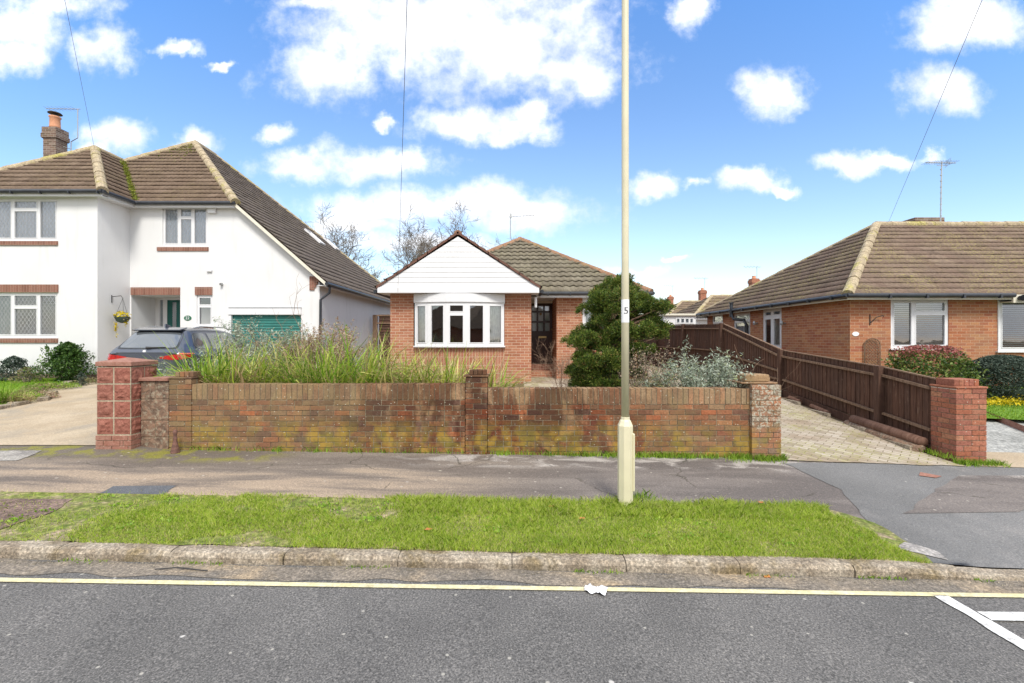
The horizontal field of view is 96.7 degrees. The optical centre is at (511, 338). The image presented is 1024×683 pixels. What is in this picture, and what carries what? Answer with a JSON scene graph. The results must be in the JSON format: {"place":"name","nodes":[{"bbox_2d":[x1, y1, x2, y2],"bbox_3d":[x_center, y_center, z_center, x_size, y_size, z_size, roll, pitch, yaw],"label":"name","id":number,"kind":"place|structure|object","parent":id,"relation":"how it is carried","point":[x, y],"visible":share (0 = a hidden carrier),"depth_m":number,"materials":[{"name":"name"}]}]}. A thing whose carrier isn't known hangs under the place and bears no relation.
{"place":"outdoors","nodes":[
{"label":"outdoors","id":0,"kind":"place"},
{"bbox_2d":[0,378,75,404],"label":"lawn","id":1,"kind":"structure","parent":0,"point":[21,385],"depth_m":11.39,"materials":[{"name":"green plant"}]},
{"bbox_2d":[0,382,25,402],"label":"strap leaf plant","id":2,"kind":"object","parent":1,"relation":"on","point":[8,393],"visible":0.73,"depth_m":9.19,"materials":[{"name":"green plant"}]},
{"bbox_2d":[0,388,43,405],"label":"strap leaf plant","id":3,"kind":"object","parent":1,"relation":"on","point":[20,398],"visible":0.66,"depth_m":9.29,"materials":[{"name":"plant"}]},
{"bbox_2d":[0,355,46,381],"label":"grey shrub","id":4,"kind":"object","parent":1,"relation":"on","point":[17,363],"visible":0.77,"depth_m":12.19,"materials":[{"name":"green plant"}]},
{"bbox_2d":[6,366,41,382],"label":"border plant","id":5,"kind":"object","parent":1,"relation":"on","point":[24,379],"visible":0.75,"depth_m":11.84,"materials":[{"name":"green plant"}]},
{"bbox_2d":[23,341,103,381],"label":"evergreen shrub","id":6,"kind":"object","parent":1,"relation":"on","point":[68,360],"visible":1,"depth_m":12.03,"materials":[{"name":"green plant"}]},
{"bbox_2d":[0,380,96,444],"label":"concrete driveway","id":7,"kind":"structure","parent":0,"point":[68,416],"depth_m":7.91,"materials":[{"name":"beige concrete"}]},
{"bbox_2d":[107,324,245,375],"bbox_3d":[-8.258,0.471,11.993,1.850,1.660,3.614,0,0,0],"label":"parked car","id":8,"kind":"object","parent":7,"relation":"on","point":[144,342],"visible":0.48,"depth_m":10.47,"materials":[{"name":"blue paint"}]},
{"bbox_2d":[197,331,270,375],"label":"silver bush","id":9,"kind":"object","parent":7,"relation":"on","point":[216,363],"visible":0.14,"depth_m":8.53,"materials":[{"name":"green plant"}]},
{"bbox_2d":[0,445,888,519],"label":"pavement","id":10,"kind":"structure","parent":0,"point":[72,468],"depth_m":5.55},
{"bbox_2d":[0,450,41,460],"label":"grey crossing","id":11,"kind":"object","parent":10,"relation":"on","point":[12,455],"visible":1,"depth_m":6.03,"materials":[{"name":"concrete"}]},
{"bbox_2d":[101,485,175,493],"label":"tarmac repair","id":12,"kind":"structure","parent":10,"relation":"on","point":[138,489],"depth_m":4.92,"materials":[{"name":"grey asphalt"}]},
{"bbox_2d":[170,430,179,453],"bbox_3d":[-4.685,1.426,6.330,0.120,0.330,0.117,0,0,0],"label":"stop post","id":13,"kind":"object","parent":10,"relation":"on","point":[175,449],"visible":1,"depth_m":6.31,"materials":[{"name":"metal"}]},
{"bbox_2d":[190,444,1013,500],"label":"weeds","id":14,"kind":"object","parent":10,"relation":"on","point":[961,461],"visible":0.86,"depth_m":6.44,"materials":[{"name":"green plant"}]},
{"bbox_2d":[0,489,932,563],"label":"verge ground","id":15,"kind":"structure","parent":0,"point":[90,504],"depth_m":4.23,"materials":[{"name":"green plant"}]},
{"bbox_2d":[0,498,71,528],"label":"brown patch","id":16,"kind":"object","parent":15,"relation":"on","point":[44,503],"visible":0.99,"depth_m":4.40,"materials":[{"name":"brown soil"}]},
{"bbox_2d":[617,0,634,505],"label":"lamp post","id":17,"kind":"object","parent":15,"relation":"on","point":[626,462],"visible":0.91,"depth_m":4.72,"materials":[{"name":"beige metal"}]},
{"bbox_2d":[496,383,523,387],"bbox_3d":[-0.600,1.419,9.340,8.200,0.497,5.320,0,0,0],"label":"garden bed","id":18,"kind":"object","parent":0,"point":[512,385],"depth_m":11.70,"materials":[{"name":"soil"}]},
{"bbox_2d":[94,343,273,397],"bbox_3d":[-4.769,0.742,7.543,3.080,1.752,1.896,0,0,0],"label":"strap leaf plant","id":19,"kind":"object","parent":18,"relation":"on","point":[207,367],"visible":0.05,"depth_m":6.84,"materials":[{"name":"green plant"}]},
{"bbox_2d":[134,325,296,382],"bbox_3d":[-4.495,0.686,7.624,3.027,1.910,2.061,0,0,0],"label":"strap leaf plant","id":20,"kind":"object","parent":18,"relation":"on","point":[217,374],"visible":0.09,"depth_m":6.90,"materials":[{"name":"green plant"}]},
{"bbox_2d":[155,316,309,375],"bbox_3d":[-5.207,0.483,8.724,2.887,1.849,1.881,0,0,-12],"label":"silver bush","id":21,"kind":"object","parent":18,"relation":"on","point":[238,335],"visible":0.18,"depth_m":8.66,"materials":[{"name":"green plant"}]},
{"bbox_2d":[176,342,293,382],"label":"strap leaf plant","id":22,"kind":"object","parent":18,"relation":"on","point":[236,372],"visible":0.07,"depth_m":6.67,"materials":[{"name":"plant"}]},
{"bbox_2d":[168,334,306,382],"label":"strap leaf plant","id":23,"kind":"object","parent":18,"relation":"on","point":[238,369],"visible":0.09,"depth_m":6.81,"materials":[{"name":"green plant"}]},
{"bbox_2d":[204,332,330,382],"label":"strap leaf plant","id":24,"kind":"object","parent":18,"relation":"on","point":[277,365],"visible":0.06,"depth_m":7.10,"materials":[{"name":"green plant"}]},
{"bbox_2d":[219,276,316,371],"bbox_3d":[-4.492,0.081,8.455,1.753,2.683,1.795,0,0,45],"label":"dead shrub","id":25,"kind":"object","parent":18,"relation":"on","point":[248,329],"visible":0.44,"depth_m":8.40,"materials":[{"name":"brown plant"}]},
{"bbox_2d":[239,315,328,372],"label":"silver bush","id":26,"kind":"object","parent":18,"relation":"on","point":[286,340],"visible":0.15,"depth_m":8.08,"materials":[{"name":"green plant"}]},
{"bbox_2d":[227,335,368,382],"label":"strap leaf plant","id":27,"kind":"object","parent":18,"relation":"on","point":[297,380],"visible":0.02,"depth_m":6.93,"materials":[{"name":"green plant"}]},
{"bbox_2d":[238,348,370,382],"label":"strap leaf plant","id":28,"kind":"object","parent":18,"relation":"on","point":[328,378],"visible":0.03,"depth_m":6.72,"materials":[{"name":"plant"}]},
{"bbox_2d":[262,322,362,373],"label":"heather bush","id":29,"kind":"object","parent":18,"relation":"on","point":[312,344],"visible":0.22,"depth_m":8.00,"materials":[{"name":"plant"}]},
{"bbox_2d":[249,324,412,382],"bbox_3d":[-2.988,0.711,7.634,3.392,1.908,2.081,0,0,0],"label":"strap leaf plant","id":30,"kind":"object","parent":18,"relation":"on","point":[323,373],"visible":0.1,"depth_m":6.77,"materials":[{"name":"green plant"}]},
{"bbox_2d":[289,316,381,376],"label":"heather bush","id":31,"kind":"object","parent":18,"relation":"on","point":[339,345],"visible":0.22,"depth_m":8.02,"materials":[{"name":"plant"}]},
{"bbox_2d":[246,320,429,382],"bbox_3d":[-2.654,0.657,7.607,3.386,2.009,2.028,0,0,0],"label":"strap leaf plant","id":32,"kind":"object","parent":18,"relation":"on","point":[364,372],"visible":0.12,"depth_m":6.96,"materials":[{"name":"green plant"}]},
{"bbox_2d":[299,328,444,382],"bbox_3d":[-2.170,0.717,7.664,3.008,1.909,2.139,0,0,0],"label":"strap leaf plant","id":33,"kind":"object","parent":18,"relation":"on","point":[374,375],"visible":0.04,"depth_m":6.97,"materials":[{"name":"green plant"}]},
{"bbox_2d":[311,350,448,382],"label":"strap leaf plant","id":34,"kind":"object","parent":18,"relation":"on","point":[387,370],"visible":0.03,"depth_m":6.84,"materials":[{"name":"plant"}]},
{"bbox_2d":[360,338,466,382],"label":"strap leaf plant","id":35,"kind":"object","parent":18,"relation":"on","point":[418,363],"visible":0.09,"depth_m":7.41,"materials":[{"name":"plant"}]},
{"bbox_2d":[342,339,489,386],"bbox_3d":[-1.719,0.800,7.660,2.902,1.714,2.128,0,0,0],"label":"strap leaf plant","id":36,"kind":"object","parent":18,"relation":"on","point":[405,371],"visible":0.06,"depth_m":7.01,"materials":[{"name":"green plant"}]},
{"bbox_2d":[378,348,498,386],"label":"strap leaf plant","id":37,"kind":"object","parent":18,"relation":"on","point":[418,372],"visible":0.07,"depth_m":6.91,"materials":[{"name":"green plant"}]},
{"bbox_2d":[395,343,531,387],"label":"strap leaf plant","id":38,"kind":"object","parent":18,"relation":"on","point":[447,371],"visible":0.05,"depth_m":7.20,"materials":[{"name":"green plant"}]},
{"bbox_2d":[436,352,531,387],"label":"strap leaf plant","id":39,"kind":"object","parent":18,"relation":"on","point":[499,380],"visible":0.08,"depth_m":7.10,"materials":[{"name":"green plant"}]},
{"bbox_2d":[559,273,677,387],"bbox_3d":[1.858,0.216,7.945,2.006,2.838,1.750,0,0,0],"label":"conifer","id":40,"kind":"object","parent":18,"relation":"on","point":[604,320],"visible":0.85,"depth_m":7.63,"materials":[{"name":"green plant"}]},
{"bbox_2d":[641,358,706,386],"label":"silver shrub","id":41,"kind":"object","parent":18,"relation":"on","point":[655,382],"visible":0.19,"depth_m":7.20,"materials":[{"name":"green plant"}]},
{"bbox_2d":[0,559,1023,682],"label":"road","id":42,"kind":"structure","parent":0,"point":[55,632],"depth_m":2.84,"materials":[{"name":"grey asphalt"}]},
{"bbox_2d":[0,558,1023,593],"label":"gutter strip","id":43,"kind":"object","parent":42,"relation":"on","point":[277,573],"visible":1,"depth_m":3.52,"materials":[{"name":"grey concrete"}]},
{"bbox_2d":[0,560,1023,588],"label":"gutter grit","id":44,"kind":"object","parent":43,"relation":"on","point":[576,573],"visible":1,"depth_m":3.58,"materials":[{"name":"grey gravel"}]},
{"bbox_2d":[58,558,995,581],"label":"gutter weeds","id":45,"kind":"object","parent":43,"relation":"on","point":[754,574],"visible":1,"depth_m":3.62,"materials":[{"name":"green plant"}]},
{"bbox_2d":[0,578,1023,596],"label":"yellow line","id":46,"kind":"object","parent":42,"relation":"on","point":[502,587],"visible":1,"depth_m":3.37,"materials":[{"name":"paint"}]},
{"bbox_2d":[584,583,607,594],"bbox_3d":[0.619,1.837,3.348,0.170,0.027,0.113,0,0,16],"label":"paper tissue","id":47,"kind":"object","parent":46,"relation":"on","point":[591,589],"visible":1,"depth_m":3.35,"materials":[{"name":"white paper"}]},
{"bbox_2d":[934,595,1023,649],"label":"white bay line","id":48,"kind":"object","parent":42,"relation":"on","point":[1006,634],"visible":1,"depth_m":3.07,"materials":[{"name":"paint"}]},
{"bbox_2d":[977,611,1023,620],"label":"white bay line","id":49,"kind":"object","parent":42,"relation":"on","point":[1017,616],"visible":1,"depth_m":3.14,"materials":[{"name":"paint"}]},
{"bbox_2d":[0,0,1023,313],"label":"sky","id":50,"kind":"structure","parent":0,"point":[764,134],"materials":[{"name":"blue"}]},
{"bbox_2d":[29,361,1023,569],"bbox_3d":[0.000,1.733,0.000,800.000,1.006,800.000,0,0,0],"label":"ground","id":51,"kind":"structure","parent":0,"point":[781,397],"depth_m":3.89,"materials":[{"name":"soil"}]},
{"bbox_2d":[95,357,157,449],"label":"block gate pillar","id":52,"kind":"structure","parent":51,"relation":"on","point":[119,399],"depth_m":6.31,"materials":[{"name":"red brick"}]},
{"bbox_2d":[138,376,174,448],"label":"stone pillar","id":53,"kind":"structure","parent":51,"relation":"on","point":[155,405],"depth_m":6.46,"materials":[{"name":"brown stone"}]},
{"bbox_2d":[0,106,389,379],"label":"white rendered house","id":54,"kind":"structure","parent":51,"relation":"on","point":[194,233],"depth_m":14.00,"materials":[{"name":"paint"}]},
{"bbox_2d":[0,199,57,239],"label":"window","id":55,"kind":"structure","parent":54,"relation":"in","point":[20,219],"depth_m":12.97,"materials":[{"name":"white plastic"}]},
{"bbox_2d":[0,293,57,336],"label":"window","id":56,"kind":"structure","parent":54,"relation":"in","point":[8,301],"depth_m":12.93,"materials":[{"name":"white plastic"}]},
{"bbox_2d":[113,301,131,337],"bbox_3d":[-11.418,-0.610,13.353,0.416,1.157,0.424,0,0,0],"label":"hanging basket","id":57,"kind":"object","parent":54,"relation":"hanging from","point":[124,318],"visible":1,"depth_m":13.27,"materials":[{"name":"yellow plant"}]},
{"bbox_2d":[167,300,179,326],"bbox_3d":[-10.955,0.011,14.971,0.738,2.578,0.058,0,0,0],"label":"front door","id":58,"kind":"structure","parent":54,"relation":"in","point":[173,306],"depth_m":14.95,"materials":[{"name":"green paint"}]},
{"bbox_2d":[163,209,207,244],"bbox_3d":[-10.055,-3.473,14.066,1.391,1.187,0.095,0,0,0],"label":"window","id":59,"kind":"structure","parent":54,"relation":"in","point":[180,226],"depth_m":14.07,"materials":[{"name":"white plastic"}]},
{"bbox_2d":[194,295,213,326],"bbox_3d":[-9.457,-0.848,14.015,0.586,0.988,0.150,0,0,0],"label":"window","id":60,"kind":"structure","parent":54,"relation":"in","point":[199,305],"depth_m":14.03,"materials":[{"name":"white plastic"}]},
{"bbox_2d":[232,315,300,366],"bbox_3d":[-7.559,0.230,14.057,2.140,2.040,0.025,0,0,0],"label":"garage door","id":61,"kind":"structure","parent":54,"relation":"in","point":[269,321],"depth_m":14.06,"materials":[{"name":"green paint"}]},
{"bbox_2d":[300,202,388,281],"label":"bare tree","id":62,"kind":"object","parent":51,"relation":"on","point":[344,242],"visible":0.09,"depth_m":40.80,"materials":[{"name":"grey plant"}]},
{"bbox_2d":[373,315,389,367],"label":"side gate","id":63,"kind":"structure","parent":51,"relation":"on","point":[385,324],"depth_m":18.99,"materials":[{"name":"brown wood"}]},
{"bbox_2d":[378,204,437,273],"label":"bare tree","id":64,"kind":"object","parent":51,"relation":"on","point":[406,245],"visible":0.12,"depth_m":49.60,"materials":[{"name":"grey plant"}]},
{"bbox_2d":[392,199,523,265],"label":"bare tree","id":65,"kind":"object","parent":51,"relation":"on","point":[426,246],"visible":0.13,"depth_m":46.38,"materials":[{"name":"grey plant"}]},
{"bbox_2d":[169,369,780,458],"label":"brick garden wall","id":66,"kind":"structure","parent":51,"relation":"on","point":[474,413],"depth_m":6.48,"materials":[{"name":"brown brick"}]},
{"bbox_2d":[0,540,1023,580],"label":"kerb","id":67,"kind":"structure","parent":51,"relation":"on","point":[532,561],"depth_m":3.65,"materials":[{"name":"concrete"}]},
{"bbox_2d":[373,213,654,382],"bbox_3d":[0.181,-1.651,18.595,7.680,5.903,13.410,0,0,0],"label":"brick bungalow","id":68,"kind":"object","parent":51,"relation":"on","point":[458,289],"visible":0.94,"depth_m":12.30,"materials":[{"name":"orange brick"}]},
{"bbox_2d":[415,302,427,345],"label":"window","id":69,"kind":"structure","parent":68,"relation":"in","point":[421,309],"depth_m":12.22,"materials":[{"name":"white plastic"}]},
{"bbox_2d":[428,302,446,345],"bbox_3d":[-1.963,-0.394,12.014,0.512,1.156,0.062,0,0,12],"label":"window","id":70,"kind":"structure","parent":68,"relation":"in","point":[430,304],"depth_m":11.99,"materials":[{"name":"white plastic"}]},
{"bbox_2d":[447,302,465,345],"bbox_3d":[-1.456,-0.394,11.959,0.523,1.156,0.062,0,0,0],"label":"window","id":71,"kind":"structure","parent":68,"relation":"in","point":[449,313],"depth_m":11.94,"materials":[{"name":"white plastic"}]},
{"bbox_2d":[466,302,485,345],"bbox_3d":[-0.940,-0.394,12.014,0.529,1.156,0.062,0,0,-12],"label":"window","id":72,"kind":"structure","parent":68,"relation":"in","point":[468,304],"depth_m":11.98,"materials":[{"name":"white plastic"}]},
{"bbox_2d":[486,302,503,345],"bbox_3d":[-0.466,-0.394,12.196,0.503,1.156,0.135,0,0,-22],"label":"window","id":73,"kind":"structure","parent":68,"relation":"in","point":[494,311],"depth_m":12.23,"materials":[{"name":"white plastic"}]},
{"bbox_2d":[531,303,552,362],"bbox_3d":[0.923,-0.185,14.552,0.787,1.910,0.127,0,0,0],"label":"door","id":74,"kind":"structure","parent":68,"relation":"in","point":[541,315],"depth_m":14.58,"materials":[{"name":"black wood"}]},
{"bbox_2d":[659,314,695,324],"bbox_3d":[9.225,-0.045,26.475,1.937,2.690,3.250,0,0,0],"label":"garden room","id":75,"kind":"object","parent":51,"relation":"on","point":[676,319],"visible":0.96,"depth_m":24.98,"materials":[{"name":"white plastic"}]},
{"bbox_2d":[660,277,706,313],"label":"distant house","id":76,"kind":"structure","parent":51,"relation":"on","point":[684,304],"depth_m":37.68,"materials":[{"name":"brown tile"}]},
{"bbox_2d":[674,266,760,324],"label":"distant house","id":77,"kind":"structure","parent":51,"relation":"on","point":[710,300],"depth_m":29.69,"materials":[{"name":"brown tile"}]},
{"bbox_2d":[638,323,935,454],"bbox_3d":[6.389,0.573,18.177,0.138,2.456,22.555,0,0,0],"label":"closeboard fence","id":78,"kind":"object","parent":51,"relation":"on","point":[896,398],"visible":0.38,"depth_m":9.40,"materials":[{"name":"brown wood"}]},
{"bbox_2d":[724,379,912,449],"bbox_3d":[6.135,1.452,11.547,0.070,0.634,9.135,0,0,0],"label":"edging","id":79,"kind":"object","parent":51,"relation":"on","point":[906,446],"visible":0.12,"depth_m":8.14,"materials":[{"name":"concrete"}]},
{"bbox_2d":[696,159,1023,384],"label":"brick house","id":80,"kind":"structure","parent":51,"relation":"on","point":[889,285],"depth_m":12.48,"materials":[{"name":"red brick"}]},
{"bbox_2d":[734,312,749,334],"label":"window","id":81,"kind":"structure","parent":80,"relation":"in","point":[739,325],"depth_m":17.01,"materials":[{"name":"white plastic"}]},
{"bbox_2d":[763,308,780,347],"bbox_3d":[8.725,-0.354,14.970,0.335,1.332,1.093,0,0,0],"label":"window","id":82,"kind":"structure","parent":80,"relation":"in","point":[775,316],"depth_m":15.08,"materials":[{"name":"white plastic"}]},
{"bbox_2d":[864,338,880,365],"bbox_3d":[9.067,0.325,11.450,0.417,0.700,0.025,0,0,0],"label":"trellis","id":83,"kind":"object","parent":80,"relation":"attached to","point":[879,343],"visible":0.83,"depth_m":11.45,"materials":[{"name":"brown wood"}]},
{"bbox_2d":[889,300,947,349],"bbox_3d":[10.305,-0.366,11.530,1.562,1.282,0.180,0,0,0],"label":"window","id":84,"kind":"structure","parent":80,"relation":"in","point":[913,312],"depth_m":11.53,"materials":[{"name":"white plastic"}]},
{"bbox_2d":[995,300,1023,351],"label":"window","id":85,"kind":"structure","parent":80,"relation":"in","point":[999,305],"depth_m":11.56,"materials":[{"name":"white plastic"}]},
{"bbox_2d":[930,378,987,461],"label":"brick gate pier","id":86,"kind":"structure","parent":51,"relation":"on","point":[958,418],"depth_m":6.55,"materials":[{"name":"red brick"}]},
{"bbox_2d":[986,411,1023,431],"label":"red edging","id":87,"kind":"object","parent":51,"relation":"on","point":[1015,425],"visible":0.22,"depth_m":8.38,"materials":[{"name":"red brick"}]},
{"bbox_2d":[524,377,642,387],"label":"garden path","id":88,"kind":"structure","parent":0,"point":[539,382],"depth_m":12.13,"materials":[{"name":"beige concrete"}]},
{"bbox_2d":[526,338,576,386],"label":"twiggy shrub","id":89,"kind":"object","parent":88,"relation":"on","point":[560,373],"visible":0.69,"depth_m":9.63,"materials":[{"name":"brown plant"}]},
{"bbox_2d":[595,339,694,386],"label":"dried flower stalks","id":90,"kind":"object","parent":88,"relation":"on","point":[646,368],"visible":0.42,"depth_m":7.45,"materials":[{"name":"plant"}]},
{"bbox_2d":[630,360,686,386],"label":"dried flower stalks","id":91,"kind":"object","parent":88,"relation":"on","point":[659,385],"visible":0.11,"depth_m":7.26,"materials":[{"name":"brown plant"}]},
{"bbox_2d":[657,334,759,387],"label":"silver shrub","id":92,"kind":"object","parent":88,"relation":"on","point":[711,371],"visible":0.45,"depth_m":7.14,"materials":[{"name":"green plant"}]},
{"bbox_2d":[691,352,736,386],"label":"silver shrub","id":93,"kind":"object","parent":88,"relation":"on","point":[729,384],"visible":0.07,"depth_m":7.12,"materials":[{"name":"green plant"}]},
{"bbox_2d":[638,365,963,465],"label":"brick paved drive","id":94,"kind":"structure","parent":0,"point":[807,434],"depth_m":7.20,"materials":[{"name":"beige brick"}]},
{"bbox_2d":[843,420,926,452],"bbox_3d":[6.205,1.642,7.660,0.178,0.298,1.495,0,0,-1],"label":"log","id":95,"kind":"object","parent":94,"relation":"on","point":[915,447],"visible":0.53,"depth_m":7.41,"materials":[{"name":"wood"}]},
{"bbox_2d":[849,415,927,446],"bbox_3d":[6.240,1.515,7.610,0.163,0.264,1.393,0,0,-2],"label":"log","id":96,"kind":"object","parent":95,"relation":"on","point":[895,432],"visible":0.93,"depth_m":7.44,"materials":[{"name":"brown wood"}]},
{"bbox_2d":[785,463,1023,567],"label":"crossover","id":97,"kind":"object","parent":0,"point":[887,496],"visible":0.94,"depth_m":4.76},
{"bbox_2d":[899,542,947,559],"bbox_3d":[3.577,1.850,4.007,0.344,0.034,0.207,0,0,25],"label":"worn edging","id":98,"kind":"object","parent":97,"relation":"on","point":[918,549],"visible":0.99,"depth_m":3.99,"materials":[{"name":"concrete"}]},
{"bbox_2d":[905,475,1023,512],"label":"old crossover","id":99,"kind":"object","parent":97,"relation":"on","point":[980,493],"visible":1,"depth_m":5.28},
{"bbox_2d":[980,452,1023,466],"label":"concrete apron","id":100,"kind":"object","parent":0,"point":[1017,458],"visible":0.52,"depth_m":6.76,"materials":[{"name":"beige concrete"}]},
{"bbox_2d":[986,418,1023,452],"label":"gravel drive","id":101,"kind":"structure","parent":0,"point":[1001,437],"depth_m":7.73,"materials":[{"name":"grey gravel"}]},
{"bbox_2d":[986,387,1023,419],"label":"lawn","id":102,"kind":"structure","parent":0,"point":[1006,410],"depth_m":9.23,"materials":[{"name":"green plant"}]},
{"bbox_2d":[881,344,992,396],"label":"red tipped bush","id":103,"kind":"object","parent":102,"relation":"on","point":[953,362],"visible":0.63,"depth_m":10.08,"materials":[{"name":"green plant"}]},
{"bbox_2d":[949,354,1023,400],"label":"dark rounded bush","id":104,"kind":"object","parent":102,"relation":"on","point":[1002,366],"visible":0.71,"depth_m":9.85,"materials":[{"name":"green plant"}]},
{"bbox_2d":[986,394,1023,405],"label":"yellow flowers","id":105,"kind":"object","parent":102,"relation":"on","point":[1003,401],"visible":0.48,"depth_m":9.50,"materials":[{"name":"yellow plant"}]},
{"bbox_3d":[1.000,-2.900,-3.100,0.270,9.800,0.270,0,0,0],"label":"telegraph pole","id":106,"kind":"object","parent":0,"visible":0},
{"bbox_2d":[398,7,406,275],"bbox_3d":[-0.997,-4.372,4.465,0.008,6.264,15.458,0,0,-15],"label":"telephone cable","id":107,"kind":"object","parent":106,"relation":"attached to","point":[403,120],"visible":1,"depth_m":6.86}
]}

